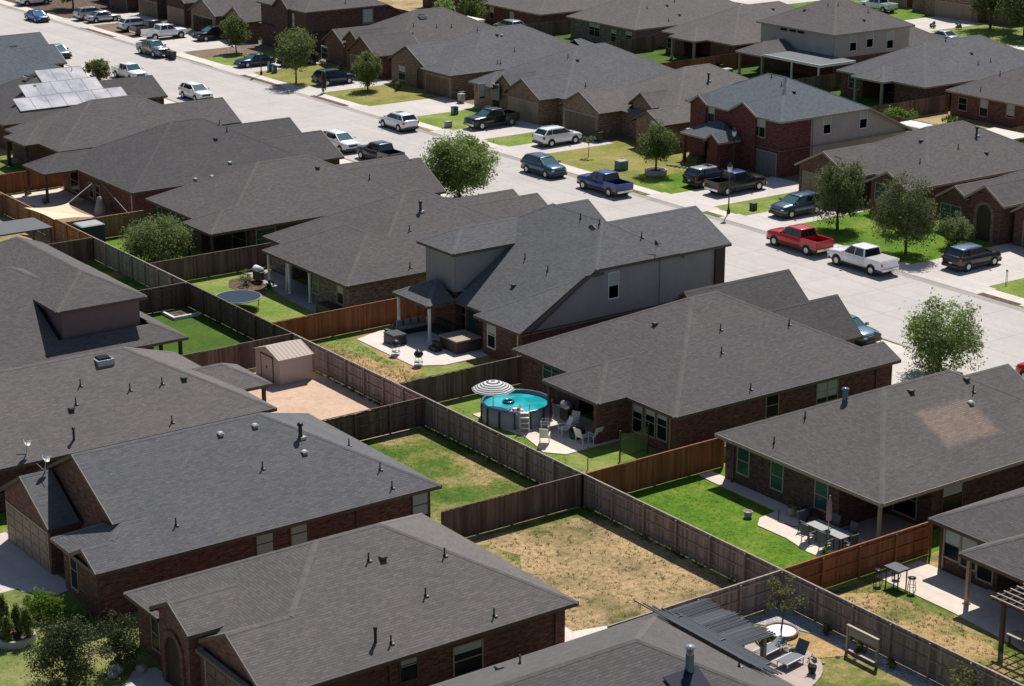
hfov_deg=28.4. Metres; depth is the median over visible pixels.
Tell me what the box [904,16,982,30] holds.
driveway
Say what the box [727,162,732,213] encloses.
street lamp
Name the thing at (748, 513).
plant pot
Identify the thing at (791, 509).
plant pot
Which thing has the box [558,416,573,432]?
patio chair
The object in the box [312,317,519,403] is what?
lawn
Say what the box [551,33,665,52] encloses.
lawn
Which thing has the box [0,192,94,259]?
wooden fence
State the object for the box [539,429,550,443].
patio chair
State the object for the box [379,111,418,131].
parked suv
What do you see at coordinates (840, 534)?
patio table
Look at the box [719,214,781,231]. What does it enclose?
driveway
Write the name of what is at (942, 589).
patio
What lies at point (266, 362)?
door
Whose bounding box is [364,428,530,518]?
grass
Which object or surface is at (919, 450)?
house
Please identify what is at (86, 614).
shrub
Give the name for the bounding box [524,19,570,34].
wooden fence
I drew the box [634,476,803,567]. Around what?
grass
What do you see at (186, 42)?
driveway
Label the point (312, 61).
parked suv
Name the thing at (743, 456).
window
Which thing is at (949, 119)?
shrub
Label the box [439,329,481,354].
hot tub
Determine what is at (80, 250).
wooden fence
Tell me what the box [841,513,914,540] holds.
patio
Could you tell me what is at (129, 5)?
house
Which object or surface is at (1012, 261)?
driveway
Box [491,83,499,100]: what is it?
window
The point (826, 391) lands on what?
window
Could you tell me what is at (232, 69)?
driveway
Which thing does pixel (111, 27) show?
lawn
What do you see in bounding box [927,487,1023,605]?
house
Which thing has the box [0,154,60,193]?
lawn
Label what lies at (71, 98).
solar panel
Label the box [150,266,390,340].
lawn
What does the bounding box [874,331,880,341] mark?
yard sign
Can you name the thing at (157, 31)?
pickup truck
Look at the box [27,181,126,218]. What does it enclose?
shade sail
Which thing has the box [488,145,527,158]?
driveway
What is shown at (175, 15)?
garage door
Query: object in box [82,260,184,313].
lawn
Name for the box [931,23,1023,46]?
lawn
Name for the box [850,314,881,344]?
parked car
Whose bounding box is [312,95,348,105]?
verge
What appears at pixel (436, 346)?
tub steps
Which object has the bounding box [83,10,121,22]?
parked car
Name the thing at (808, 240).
pickup truck
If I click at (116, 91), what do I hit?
solar panel
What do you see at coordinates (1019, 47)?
pavement
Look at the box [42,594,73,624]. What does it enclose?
shrub
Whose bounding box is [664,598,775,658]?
reed pergola
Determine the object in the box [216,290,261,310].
trampoline
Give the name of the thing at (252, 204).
house
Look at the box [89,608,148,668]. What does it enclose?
tree
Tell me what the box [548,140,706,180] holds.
lawn
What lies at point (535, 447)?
grass
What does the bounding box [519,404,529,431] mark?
pool ladder
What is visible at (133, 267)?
wooden fence
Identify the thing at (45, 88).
solar panel
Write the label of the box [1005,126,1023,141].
wooden fence
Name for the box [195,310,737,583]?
weeds
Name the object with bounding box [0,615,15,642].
conifer
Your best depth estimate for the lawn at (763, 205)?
177.27 m
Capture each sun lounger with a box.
[752,635,789,655]
[775,638,809,670]
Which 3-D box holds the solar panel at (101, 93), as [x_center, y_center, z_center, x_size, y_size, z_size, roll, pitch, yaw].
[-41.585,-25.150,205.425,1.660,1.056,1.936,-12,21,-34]
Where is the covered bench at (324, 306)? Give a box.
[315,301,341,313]
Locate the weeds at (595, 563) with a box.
[477,509,720,629]
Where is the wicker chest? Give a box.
[383,329,406,345]
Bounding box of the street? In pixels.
[0,6,1023,369]
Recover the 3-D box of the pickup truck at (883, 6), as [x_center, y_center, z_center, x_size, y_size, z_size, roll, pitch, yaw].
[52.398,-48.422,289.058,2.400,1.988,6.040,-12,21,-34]
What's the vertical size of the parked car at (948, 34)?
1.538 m
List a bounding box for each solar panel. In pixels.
[12,97,36,111]
[18,83,41,96]
[29,95,51,109]
[34,69,57,82]
[34,82,56,94]
[44,93,67,107]
[50,67,72,80]
[50,80,72,93]
[60,92,82,106]
[65,66,87,78]
[65,78,87,91]
[76,90,96,101]
[80,77,102,89]
[91,88,111,98]
[106,86,126,96]
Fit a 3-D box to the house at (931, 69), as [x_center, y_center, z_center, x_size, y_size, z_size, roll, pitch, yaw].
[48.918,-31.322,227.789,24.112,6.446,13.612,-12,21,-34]
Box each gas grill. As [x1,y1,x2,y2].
[251,265,265,280]
[557,400,577,419]
[717,61,723,67]
[800,505,812,521]
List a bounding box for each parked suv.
[15,0,51,5]
[72,6,110,20]
[116,16,143,31]
[178,81,213,100]
[192,24,228,41]
[276,49,318,66]
[311,67,355,85]
[323,128,359,153]
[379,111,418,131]
[493,19,523,26]
[520,152,566,178]
[532,125,582,146]
[682,163,726,188]
[768,190,823,218]
[941,242,1001,271]
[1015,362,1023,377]
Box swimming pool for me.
[481,389,549,429]
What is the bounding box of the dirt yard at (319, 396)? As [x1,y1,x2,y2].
[247,368,420,440]
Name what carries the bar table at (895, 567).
on the lawn at (969, 627)
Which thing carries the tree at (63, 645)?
on the lawn at (148, 660)
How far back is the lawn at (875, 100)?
224.66 m
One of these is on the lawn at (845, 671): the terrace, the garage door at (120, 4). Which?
the terrace
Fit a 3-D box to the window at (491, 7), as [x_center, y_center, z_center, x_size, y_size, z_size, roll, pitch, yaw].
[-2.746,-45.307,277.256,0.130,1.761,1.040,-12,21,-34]
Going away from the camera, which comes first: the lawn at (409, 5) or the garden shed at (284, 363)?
the garden shed at (284, 363)
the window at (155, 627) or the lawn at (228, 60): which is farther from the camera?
the lawn at (228, 60)
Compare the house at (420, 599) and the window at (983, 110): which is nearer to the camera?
the house at (420, 599)
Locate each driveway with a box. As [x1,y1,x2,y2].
[0,532,59,592]
[52,18,92,27]
[71,12,155,24]
[113,36,184,53]
[132,30,248,51]
[214,65,253,74]
[233,61,327,71]
[282,86,325,95]
[304,79,394,91]
[349,105,390,116]
[371,97,479,115]
[430,129,486,142]
[453,120,546,138]
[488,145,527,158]
[510,135,611,153]
[646,192,720,211]
[673,176,798,205]
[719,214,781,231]
[730,0,818,3]
[747,209,862,226]
[891,349,978,384]
[898,262,994,293]
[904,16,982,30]
[913,242,1023,285]
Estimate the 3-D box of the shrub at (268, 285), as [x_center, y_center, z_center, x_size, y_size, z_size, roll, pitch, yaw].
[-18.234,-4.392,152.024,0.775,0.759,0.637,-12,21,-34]
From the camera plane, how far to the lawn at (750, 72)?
241.07 m
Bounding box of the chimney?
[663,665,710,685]
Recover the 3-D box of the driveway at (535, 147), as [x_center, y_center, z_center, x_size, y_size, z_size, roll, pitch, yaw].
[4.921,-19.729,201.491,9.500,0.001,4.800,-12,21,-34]
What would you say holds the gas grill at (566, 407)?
on the patio at (560, 442)
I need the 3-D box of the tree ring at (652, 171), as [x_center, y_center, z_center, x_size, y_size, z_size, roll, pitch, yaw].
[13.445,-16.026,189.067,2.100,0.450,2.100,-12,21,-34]
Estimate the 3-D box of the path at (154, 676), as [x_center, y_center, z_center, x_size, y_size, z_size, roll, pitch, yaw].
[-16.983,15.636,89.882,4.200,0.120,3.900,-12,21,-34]
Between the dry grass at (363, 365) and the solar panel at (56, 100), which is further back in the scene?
the solar panel at (56, 100)
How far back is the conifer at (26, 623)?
94.38 m
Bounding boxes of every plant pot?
[743,509,752,518]
[787,497,796,516]
[806,654,816,673]
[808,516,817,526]
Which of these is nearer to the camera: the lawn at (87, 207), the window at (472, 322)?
the window at (472, 322)
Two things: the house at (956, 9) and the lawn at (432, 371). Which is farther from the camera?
the house at (956, 9)
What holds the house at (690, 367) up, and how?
on the lawn at (603, 456)
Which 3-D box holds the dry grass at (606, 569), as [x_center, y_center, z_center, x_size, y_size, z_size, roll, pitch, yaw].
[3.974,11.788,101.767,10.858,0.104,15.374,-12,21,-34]
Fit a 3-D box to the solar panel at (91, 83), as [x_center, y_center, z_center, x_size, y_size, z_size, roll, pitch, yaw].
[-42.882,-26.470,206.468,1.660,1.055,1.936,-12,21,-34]
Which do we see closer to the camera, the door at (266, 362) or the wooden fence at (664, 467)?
the wooden fence at (664, 467)
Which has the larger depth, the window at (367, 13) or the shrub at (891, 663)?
the window at (367, 13)
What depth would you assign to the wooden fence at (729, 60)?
241.22 m
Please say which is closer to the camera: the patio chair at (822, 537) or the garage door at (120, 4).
the patio chair at (822, 537)
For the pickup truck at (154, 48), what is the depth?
252.57 m
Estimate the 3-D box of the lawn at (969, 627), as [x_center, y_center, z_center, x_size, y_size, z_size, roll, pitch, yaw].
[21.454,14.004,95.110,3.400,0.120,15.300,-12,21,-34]
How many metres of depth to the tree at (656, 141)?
187.71 m
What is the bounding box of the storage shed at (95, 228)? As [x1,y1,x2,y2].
[73,220,105,241]
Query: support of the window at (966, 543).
in the house at (981, 543)
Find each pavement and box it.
[0,0,1023,305]
[64,65,910,353]
[927,31,1023,49]
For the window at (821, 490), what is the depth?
108.42 m
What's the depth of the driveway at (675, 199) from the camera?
178.65 m
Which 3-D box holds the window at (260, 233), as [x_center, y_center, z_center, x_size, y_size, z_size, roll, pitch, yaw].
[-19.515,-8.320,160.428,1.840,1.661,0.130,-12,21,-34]
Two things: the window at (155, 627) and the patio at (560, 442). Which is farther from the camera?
the patio at (560, 442)
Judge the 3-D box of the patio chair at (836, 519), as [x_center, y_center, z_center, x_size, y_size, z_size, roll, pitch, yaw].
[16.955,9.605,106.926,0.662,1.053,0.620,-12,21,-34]
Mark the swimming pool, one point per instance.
(499, 415)
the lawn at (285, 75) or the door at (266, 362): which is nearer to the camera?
the door at (266, 362)
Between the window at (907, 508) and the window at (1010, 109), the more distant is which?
the window at (1010, 109)
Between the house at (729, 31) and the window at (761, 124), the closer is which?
the window at (761, 124)
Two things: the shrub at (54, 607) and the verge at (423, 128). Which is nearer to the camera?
the shrub at (54, 607)
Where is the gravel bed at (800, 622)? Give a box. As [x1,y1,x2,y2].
[742,605,942,685]
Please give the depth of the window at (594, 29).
262.51 m
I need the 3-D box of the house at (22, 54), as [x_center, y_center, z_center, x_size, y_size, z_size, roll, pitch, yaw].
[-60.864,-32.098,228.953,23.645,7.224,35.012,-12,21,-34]
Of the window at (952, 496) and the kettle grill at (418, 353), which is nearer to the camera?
the window at (952, 496)
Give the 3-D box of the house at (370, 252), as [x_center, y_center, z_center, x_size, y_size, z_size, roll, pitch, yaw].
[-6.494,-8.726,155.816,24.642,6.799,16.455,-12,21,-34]
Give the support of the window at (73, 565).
in the house at (104, 528)
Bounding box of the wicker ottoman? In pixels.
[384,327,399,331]
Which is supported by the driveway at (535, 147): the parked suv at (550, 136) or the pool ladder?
the parked suv at (550, 136)
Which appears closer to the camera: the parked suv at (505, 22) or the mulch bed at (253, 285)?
the mulch bed at (253, 285)
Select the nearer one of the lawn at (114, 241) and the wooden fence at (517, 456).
the wooden fence at (517, 456)
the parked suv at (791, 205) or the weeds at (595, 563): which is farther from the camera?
the parked suv at (791, 205)
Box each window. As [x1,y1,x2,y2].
[69,557,78,592]
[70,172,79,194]
[88,181,93,198]
[95,184,99,199]
[150,617,160,654]
[157,206,162,220]
[232,231,246,249]
[255,226,275,245]
[255,532,274,555]
[289,523,308,545]
[292,13,294,28]
[312,274,318,295]
[321,45,328,59]
[336,285,343,305]
[362,8,372,23]
[398,65,405,81]
[399,656,418,684]
[411,492,429,516]
[453,638,483,677]
[462,307,465,329]
[468,309,476,334]
[478,83,485,98]
[487,324,495,349]
[489,6,493,18]
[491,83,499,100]
[509,11,513,18]
[542,365,560,378]
[589,22,599,37]
[608,271,618,299]
[611,29,616,40]
[625,31,631,39]
[632,403,642,431]
[644,408,655,438]
[656,413,667,442]
[667,37,674,49]
[707,107,714,121]
[736,447,749,477]
[756,119,765,138]
[765,394,779,418]
[769,461,783,492]
[813,480,828,512]
[816,379,838,404]
[823,116,831,134]
[848,74,859,89]
[849,34,856,51]
[859,111,867,128]
[866,32,873,47]
[874,182,889,200]
[886,31,893,48]
[888,83,894,92]
[892,497,917,520]
[939,202,960,222]
[940,482,963,513]
[944,530,960,563]
[958,97,967,111]
[959,536,977,571]
[975,564,993,584]
[979,99,988,117]
[1005,104,1014,118]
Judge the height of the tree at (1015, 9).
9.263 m
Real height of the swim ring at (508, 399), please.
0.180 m
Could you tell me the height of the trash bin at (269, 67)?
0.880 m
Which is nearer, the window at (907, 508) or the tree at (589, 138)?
the window at (907, 508)
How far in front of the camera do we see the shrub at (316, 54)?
246.16 m
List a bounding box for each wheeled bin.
[166,50,172,58]
[169,51,175,59]
[457,93,464,102]
[594,131,603,141]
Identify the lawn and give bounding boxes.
[0,148,12,154]
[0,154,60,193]
[0,215,92,261]
[0,512,7,532]
[0,577,161,685]
[5,0,138,17]
[6,186,123,237]
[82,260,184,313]
[93,18,191,36]
[96,236,250,286]
[147,307,255,368]
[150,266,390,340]
[185,44,276,57]
[203,50,320,65]
[254,63,357,86]
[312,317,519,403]
[312,335,403,367]
[324,84,441,105]
[361,426,577,536]
[378,0,426,10]
[416,108,520,129]
[420,363,471,377]
[425,383,724,493]
[466,506,777,630]
[479,545,521,568]
[480,507,600,535]
[484,132,582,146]
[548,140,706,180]
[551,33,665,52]
[584,466,940,588]
[631,168,770,193]
[633,49,759,68]
[714,192,793,215]
[733,65,840,90]
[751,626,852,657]
[753,625,912,685]
[787,210,1010,263]
[788,0,934,19]
[791,551,1023,685]
[827,89,950,116]
[832,577,1023,664]
[911,112,1009,128]
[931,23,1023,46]
[988,278,1023,297]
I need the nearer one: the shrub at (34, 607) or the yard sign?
the shrub at (34, 607)
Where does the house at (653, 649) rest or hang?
on the lawn at (845, 671)
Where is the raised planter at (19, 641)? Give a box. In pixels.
[0,627,36,649]
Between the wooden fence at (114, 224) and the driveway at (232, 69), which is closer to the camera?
the wooden fence at (114, 224)
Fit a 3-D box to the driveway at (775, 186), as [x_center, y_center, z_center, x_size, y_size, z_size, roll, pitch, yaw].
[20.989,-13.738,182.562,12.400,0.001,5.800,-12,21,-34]
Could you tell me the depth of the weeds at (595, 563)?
103.49 m
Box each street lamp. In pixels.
[258,37,262,74]
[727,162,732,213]
[732,127,736,168]
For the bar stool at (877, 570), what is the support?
on the lawn at (969, 627)
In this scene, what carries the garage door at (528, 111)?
in the house at (536, 91)
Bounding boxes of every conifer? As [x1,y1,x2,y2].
[0,593,9,631]
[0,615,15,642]
[9,602,22,631]
[16,602,36,637]
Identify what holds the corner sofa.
on the patio at (415, 342)
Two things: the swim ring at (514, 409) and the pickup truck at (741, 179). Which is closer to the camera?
the swim ring at (514, 409)
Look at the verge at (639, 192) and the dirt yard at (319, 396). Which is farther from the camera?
the verge at (639, 192)
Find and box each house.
[0,32,66,84]
[0,68,167,150]
[0,236,188,369]
[0,347,276,512]
[0,413,441,620]
[3,94,241,171]
[22,117,344,213]
[103,0,138,10]
[123,513,578,685]
[138,0,197,25]
[145,154,445,255]
[187,0,261,42]
[256,0,404,54]
[262,188,547,307]
[321,7,493,78]
[388,24,594,98]
[392,199,731,360]
[423,0,484,8]
[431,613,794,685]
[468,42,674,124]
[481,0,612,23]
[512,269,900,451]
[558,63,748,149]
[566,0,740,47]
[661,1,795,64]
[680,73,911,177]
[714,364,1023,537]
[735,0,944,79]
[794,120,1023,214]
[836,35,1023,106]
[888,0,912,7]
[912,0,1022,25]
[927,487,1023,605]
[935,169,1023,247]
[945,66,1023,127]
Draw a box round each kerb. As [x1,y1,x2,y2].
[0,4,1023,311]
[65,64,981,370]
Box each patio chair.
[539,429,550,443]
[540,412,554,424]
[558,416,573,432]
[566,410,580,427]
[573,427,588,442]
[588,426,603,443]
[797,510,813,530]
[801,523,816,543]
[818,530,833,549]
[827,513,840,536]
[841,520,858,540]
[842,534,858,548]
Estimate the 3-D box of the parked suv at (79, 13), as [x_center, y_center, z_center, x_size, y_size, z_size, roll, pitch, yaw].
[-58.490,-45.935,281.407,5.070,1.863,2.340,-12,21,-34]
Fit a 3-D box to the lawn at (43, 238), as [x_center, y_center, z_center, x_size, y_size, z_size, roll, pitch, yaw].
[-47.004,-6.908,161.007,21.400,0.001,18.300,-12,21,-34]
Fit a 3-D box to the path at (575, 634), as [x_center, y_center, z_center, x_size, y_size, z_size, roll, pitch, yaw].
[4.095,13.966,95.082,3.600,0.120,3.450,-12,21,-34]
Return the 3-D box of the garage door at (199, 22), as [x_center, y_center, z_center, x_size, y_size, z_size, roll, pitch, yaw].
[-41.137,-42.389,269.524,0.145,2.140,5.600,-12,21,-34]
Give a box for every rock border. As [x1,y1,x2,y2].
[107,664,146,678]
[666,164,687,168]
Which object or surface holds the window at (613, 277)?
in the house at (502, 288)
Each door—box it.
[7,504,48,571]
[110,0,126,10]
[139,0,156,18]
[167,6,183,25]
[193,15,212,30]
[206,661,236,685]
[261,353,272,381]
[350,55,373,78]
[425,73,449,98]
[509,97,536,123]
[565,110,595,137]
[755,150,775,176]
[803,172,837,195]
[888,0,905,6]
[935,1,970,21]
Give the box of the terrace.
[745,643,822,685]
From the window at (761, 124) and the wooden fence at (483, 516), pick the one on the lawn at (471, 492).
the wooden fence at (483, 516)
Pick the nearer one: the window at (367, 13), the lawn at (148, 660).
the lawn at (148, 660)
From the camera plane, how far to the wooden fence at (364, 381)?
128.99 m
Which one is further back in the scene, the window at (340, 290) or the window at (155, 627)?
the window at (340, 290)
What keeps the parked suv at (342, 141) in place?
on the street
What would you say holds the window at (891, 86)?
in the house at (931, 69)
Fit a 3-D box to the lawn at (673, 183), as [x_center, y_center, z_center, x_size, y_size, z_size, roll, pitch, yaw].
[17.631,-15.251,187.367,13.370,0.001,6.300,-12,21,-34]
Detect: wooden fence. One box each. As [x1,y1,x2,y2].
[0,170,63,193]
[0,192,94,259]
[0,194,3,214]
[47,237,92,261]
[65,208,154,237]
[93,237,187,298]
[137,282,187,313]
[150,243,270,280]
[181,333,290,368]
[186,282,292,339]
[272,298,426,340]
[292,333,424,405]
[322,397,424,440]
[399,356,521,401]
[424,397,583,504]
[441,474,581,537]
[451,7,483,18]
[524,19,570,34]
[581,473,782,598]
[586,438,724,492]
[595,36,654,52]
[607,570,782,627]
[660,53,738,68]
[782,569,1023,685]
[783,521,932,588]
[794,73,838,89]
[871,95,949,117]
[885,114,933,124]
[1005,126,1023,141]
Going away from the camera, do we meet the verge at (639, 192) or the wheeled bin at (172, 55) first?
the verge at (639, 192)
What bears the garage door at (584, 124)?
in the house at (630, 110)
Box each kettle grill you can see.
[391,339,399,352]
[414,349,422,363]
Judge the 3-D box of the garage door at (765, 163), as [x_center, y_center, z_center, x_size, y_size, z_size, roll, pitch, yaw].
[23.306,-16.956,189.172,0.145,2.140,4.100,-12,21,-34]
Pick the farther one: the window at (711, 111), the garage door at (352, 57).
the garage door at (352, 57)
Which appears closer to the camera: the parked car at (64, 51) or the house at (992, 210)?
the house at (992, 210)
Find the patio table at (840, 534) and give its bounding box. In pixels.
[806,519,853,549]
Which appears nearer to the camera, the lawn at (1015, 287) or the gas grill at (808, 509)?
the gas grill at (808, 509)
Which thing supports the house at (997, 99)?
on the lawn at (934, 119)
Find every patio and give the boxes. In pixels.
[10,188,84,206]
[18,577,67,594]
[243,269,315,312]
[357,330,488,366]
[472,403,618,454]
[698,471,865,556]
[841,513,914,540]
[875,561,1023,650]
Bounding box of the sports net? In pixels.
[587,423,648,469]
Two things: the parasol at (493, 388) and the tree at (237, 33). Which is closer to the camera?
the parasol at (493, 388)
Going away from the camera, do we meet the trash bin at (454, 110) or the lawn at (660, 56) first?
the trash bin at (454, 110)
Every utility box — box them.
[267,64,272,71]
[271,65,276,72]
[444,120,451,127]
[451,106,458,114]
[614,159,627,170]
[749,202,757,210]
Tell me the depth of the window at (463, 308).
140.78 m
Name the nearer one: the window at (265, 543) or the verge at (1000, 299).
the window at (265, 543)
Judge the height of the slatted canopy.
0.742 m
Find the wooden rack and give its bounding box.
[845,624,879,665]
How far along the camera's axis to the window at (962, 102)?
214.51 m
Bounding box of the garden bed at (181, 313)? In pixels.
[161,307,200,319]
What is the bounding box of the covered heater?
[94,196,106,215]
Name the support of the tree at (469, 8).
on the lawn
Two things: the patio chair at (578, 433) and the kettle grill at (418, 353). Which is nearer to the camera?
the patio chair at (578, 433)
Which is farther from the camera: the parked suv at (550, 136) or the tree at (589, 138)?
the parked suv at (550, 136)
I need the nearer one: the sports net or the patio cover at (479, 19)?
the sports net
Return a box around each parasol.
[472,380,513,407]
[826,495,831,538]
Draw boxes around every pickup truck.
[111,62,147,77]
[129,19,175,34]
[136,39,169,57]
[141,23,187,38]
[356,140,404,159]
[463,106,519,129]
[577,169,633,196]
[704,168,766,195]
[766,224,833,255]
[828,242,899,275]
[859,0,897,12]
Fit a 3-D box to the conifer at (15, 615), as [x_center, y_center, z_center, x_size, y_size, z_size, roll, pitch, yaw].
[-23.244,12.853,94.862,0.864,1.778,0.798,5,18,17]
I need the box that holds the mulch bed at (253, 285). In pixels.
[229,276,265,295]
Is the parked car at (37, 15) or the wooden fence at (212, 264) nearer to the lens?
the wooden fence at (212, 264)
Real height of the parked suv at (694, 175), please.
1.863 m
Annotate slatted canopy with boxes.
[634,600,782,674]
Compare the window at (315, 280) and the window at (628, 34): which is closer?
the window at (315, 280)
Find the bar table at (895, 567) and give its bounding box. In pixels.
[884,562,909,590]
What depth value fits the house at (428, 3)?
290.84 m
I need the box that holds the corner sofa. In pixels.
[393,315,457,334]
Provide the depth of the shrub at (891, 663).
92.09 m
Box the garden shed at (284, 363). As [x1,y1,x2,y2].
[253,339,313,385]
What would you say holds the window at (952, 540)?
in the house at (981, 543)
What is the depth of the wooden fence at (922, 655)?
92.81 m
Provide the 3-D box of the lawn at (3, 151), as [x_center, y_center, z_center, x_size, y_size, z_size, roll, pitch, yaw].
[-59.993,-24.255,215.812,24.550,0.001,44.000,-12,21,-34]
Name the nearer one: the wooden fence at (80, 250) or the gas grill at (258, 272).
the gas grill at (258, 272)
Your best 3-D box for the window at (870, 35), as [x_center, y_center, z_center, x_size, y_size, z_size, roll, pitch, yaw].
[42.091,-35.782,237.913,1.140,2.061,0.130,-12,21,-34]
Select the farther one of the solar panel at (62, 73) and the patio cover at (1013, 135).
the solar panel at (62, 73)
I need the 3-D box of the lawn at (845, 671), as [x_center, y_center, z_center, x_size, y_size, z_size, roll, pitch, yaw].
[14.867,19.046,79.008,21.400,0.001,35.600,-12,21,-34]
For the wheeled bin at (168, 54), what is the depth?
250.88 m
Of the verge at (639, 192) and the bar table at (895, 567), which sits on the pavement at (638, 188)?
the verge at (639, 192)
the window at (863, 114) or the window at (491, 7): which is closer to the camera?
the window at (863, 114)
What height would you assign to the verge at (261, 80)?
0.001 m
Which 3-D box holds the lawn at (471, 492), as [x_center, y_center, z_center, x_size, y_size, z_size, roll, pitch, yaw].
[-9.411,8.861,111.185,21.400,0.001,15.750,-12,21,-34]
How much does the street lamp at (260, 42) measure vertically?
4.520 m
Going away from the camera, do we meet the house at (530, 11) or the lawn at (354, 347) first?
the lawn at (354, 347)
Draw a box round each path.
[125,667,171,685]
[565,626,606,641]
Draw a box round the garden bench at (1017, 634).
[1006,629,1023,644]
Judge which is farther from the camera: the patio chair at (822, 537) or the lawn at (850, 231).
the lawn at (850, 231)
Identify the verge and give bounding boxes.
[84,28,115,36]
[241,75,280,85]
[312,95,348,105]
[419,126,433,130]
[633,189,650,195]
[703,211,722,216]
[978,293,1020,305]
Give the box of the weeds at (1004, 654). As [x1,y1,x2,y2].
[836,582,1023,678]
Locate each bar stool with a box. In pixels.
[873,568,882,585]
[906,576,915,592]
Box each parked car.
[24,9,49,22]
[55,43,71,57]
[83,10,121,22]
[233,52,275,67]
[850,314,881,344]
[931,30,959,38]
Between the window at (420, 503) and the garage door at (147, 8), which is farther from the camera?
the garage door at (147, 8)
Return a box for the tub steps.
[428,340,441,351]
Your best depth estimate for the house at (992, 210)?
165.12 m
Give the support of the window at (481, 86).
in the house at (536, 91)
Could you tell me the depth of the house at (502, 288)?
138.94 m
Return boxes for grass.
[311,336,428,381]
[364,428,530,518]
[459,409,590,471]
[474,508,731,636]
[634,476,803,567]
[846,582,1022,682]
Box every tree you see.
[17,608,114,685]
[60,0,75,8]
[82,58,112,80]
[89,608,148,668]
[218,14,251,52]
[271,24,316,82]
[321,71,326,92]
[351,50,382,89]
[414,128,502,198]
[432,0,457,11]
[457,0,488,18]
[582,136,595,156]
[631,118,681,169]
[764,574,808,629]
[811,151,869,228]
[866,167,947,253]
[899,287,988,374]
[947,660,984,685]
[969,0,1007,27]
[986,0,1023,36]
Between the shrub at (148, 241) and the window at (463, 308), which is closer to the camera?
the window at (463, 308)
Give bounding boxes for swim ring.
[502,398,514,403]
[508,408,523,414]
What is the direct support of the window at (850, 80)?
in the house at (931, 69)
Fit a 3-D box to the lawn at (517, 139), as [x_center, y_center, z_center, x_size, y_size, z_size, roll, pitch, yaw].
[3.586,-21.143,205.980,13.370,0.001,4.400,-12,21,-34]
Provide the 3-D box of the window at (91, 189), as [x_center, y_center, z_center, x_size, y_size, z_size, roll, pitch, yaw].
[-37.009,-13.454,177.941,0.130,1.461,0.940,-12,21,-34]
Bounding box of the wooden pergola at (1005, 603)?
[990,583,1023,649]
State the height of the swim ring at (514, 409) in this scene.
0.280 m
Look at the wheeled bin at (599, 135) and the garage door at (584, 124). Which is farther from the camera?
the garage door at (584, 124)
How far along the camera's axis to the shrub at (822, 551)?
104.09 m
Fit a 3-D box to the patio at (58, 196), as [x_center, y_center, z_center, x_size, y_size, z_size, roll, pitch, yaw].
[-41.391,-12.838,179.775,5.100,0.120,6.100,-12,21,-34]
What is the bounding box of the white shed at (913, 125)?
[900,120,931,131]
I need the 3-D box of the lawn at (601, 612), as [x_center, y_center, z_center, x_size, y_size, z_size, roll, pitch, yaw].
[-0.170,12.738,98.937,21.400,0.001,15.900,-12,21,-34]
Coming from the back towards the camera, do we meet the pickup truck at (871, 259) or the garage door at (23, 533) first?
the pickup truck at (871, 259)
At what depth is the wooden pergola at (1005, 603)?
93.60 m
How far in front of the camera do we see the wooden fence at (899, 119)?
205.79 m
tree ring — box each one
[644,167,666,175]
[764,622,798,639]
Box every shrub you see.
[19,585,61,618]
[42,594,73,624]
[69,605,90,624]
[91,616,106,633]
[118,212,197,263]
[238,268,251,285]
[265,280,274,288]
[314,52,320,63]
[395,81,400,89]
[696,155,706,164]
[820,545,830,554]
[822,622,832,635]
[854,638,867,653]
[879,105,918,119]
[886,658,896,669]
[929,21,935,27]
[938,210,973,245]
[941,114,958,123]
[955,22,961,28]
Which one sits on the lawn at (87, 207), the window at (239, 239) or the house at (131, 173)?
the house at (131, 173)
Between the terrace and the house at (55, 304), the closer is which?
the terrace
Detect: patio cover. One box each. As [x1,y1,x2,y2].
[0,217,52,244]
[468,16,484,21]
[987,127,1023,139]
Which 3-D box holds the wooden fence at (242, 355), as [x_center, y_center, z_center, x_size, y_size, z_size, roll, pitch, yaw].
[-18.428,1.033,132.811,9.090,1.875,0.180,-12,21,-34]
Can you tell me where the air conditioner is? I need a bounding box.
[724,441,725,460]
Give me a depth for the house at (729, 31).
249.54 m
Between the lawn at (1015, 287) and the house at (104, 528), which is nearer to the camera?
the house at (104, 528)

